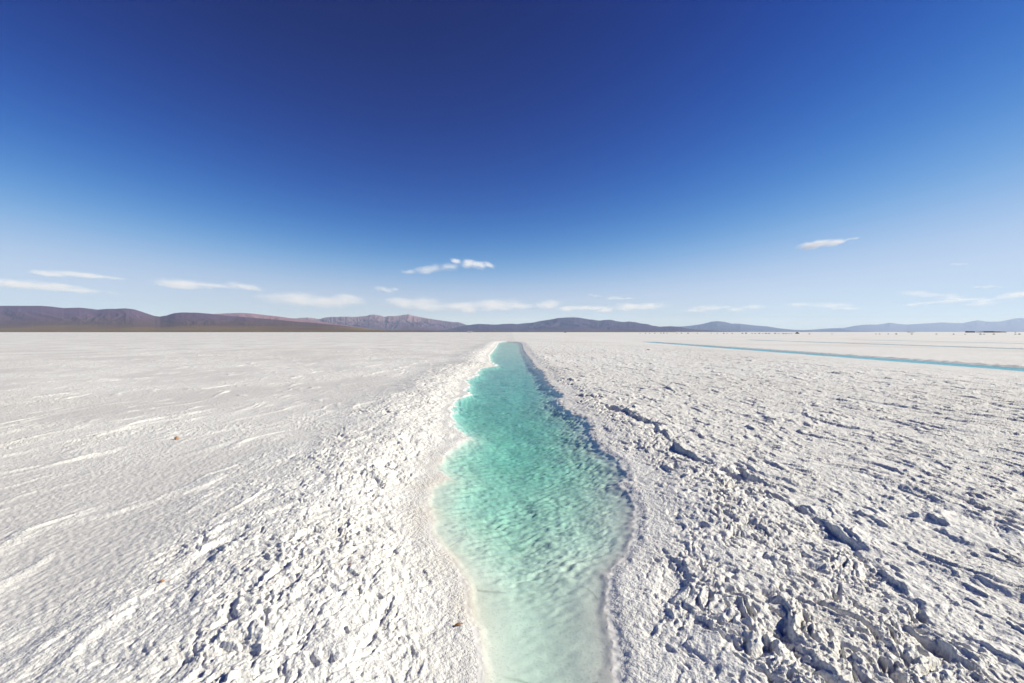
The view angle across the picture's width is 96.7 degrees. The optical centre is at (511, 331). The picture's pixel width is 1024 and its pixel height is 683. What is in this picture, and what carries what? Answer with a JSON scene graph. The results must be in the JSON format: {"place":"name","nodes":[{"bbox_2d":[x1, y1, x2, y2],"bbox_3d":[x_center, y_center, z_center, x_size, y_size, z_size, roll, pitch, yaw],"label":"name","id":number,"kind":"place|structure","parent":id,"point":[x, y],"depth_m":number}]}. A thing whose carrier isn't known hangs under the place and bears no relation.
{"place":"outdoors","nodes":[
{"label":"outdoors","id":0,"kind":"place"},
{"bbox_2d":[0,306,375,329],"bbox_3d":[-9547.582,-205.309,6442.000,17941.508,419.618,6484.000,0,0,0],"label":"hills","id":1,"kind":"structure","parent":0,"point":[33,318],"depth_m":6118.23},
{"bbox_2d":[216,313,376,329],"bbox_3d":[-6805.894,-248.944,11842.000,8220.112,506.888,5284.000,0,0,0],"label":"hills","id":2,"kind":"structure","parent":0,"point":[251,315],"depth_m":11835.56},
{"bbox_2d":[0,330,663,331],"bbox_3d":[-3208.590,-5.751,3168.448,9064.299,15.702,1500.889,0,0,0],"label":"scrubland","id":3,"kind":"structure","parent":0,"point":[278,331],"depth_m":3328.86},
{"bbox_2d":[295,314,465,330],"bbox_3d":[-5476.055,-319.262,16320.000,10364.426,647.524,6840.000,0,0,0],"label":"mountains","id":4,"kind":"structure","parent":0,"point":[407,322],"depth_m":15601.53},
{"bbox_2d":[0,332,1023,682],"bbox_3d":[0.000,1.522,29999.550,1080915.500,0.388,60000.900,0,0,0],"label":"salt flat","id":5,"kind":"structure","parent":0,"point":[786,508],"depth_m":3.75},
{"bbox_2d":[0,0,1023,329],"label":"sky","id":6,"kind":"structure","parent":0,"point":[783,164]},
{"bbox_2d":[440,317,732,331],"bbox_3d":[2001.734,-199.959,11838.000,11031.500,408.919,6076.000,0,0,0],"label":"hills","id":7,"kind":"structure","parent":0,"point":[568,324],"depth_m":11685.31},
{"bbox_2d":[680,321,870,331],"bbox_3d":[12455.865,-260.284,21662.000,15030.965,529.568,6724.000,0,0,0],"label":"hills","id":8,"kind":"structure","parent":0,"point":[718,326],"depth_m":20977.39},
{"bbox_2d":[812,320,1023,331],"bbox_3d":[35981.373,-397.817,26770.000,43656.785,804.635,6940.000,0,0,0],"label":"mountains","id":9,"kind":"structure","parent":0,"point":[1008,326],"depth_m":25730.25}
]}

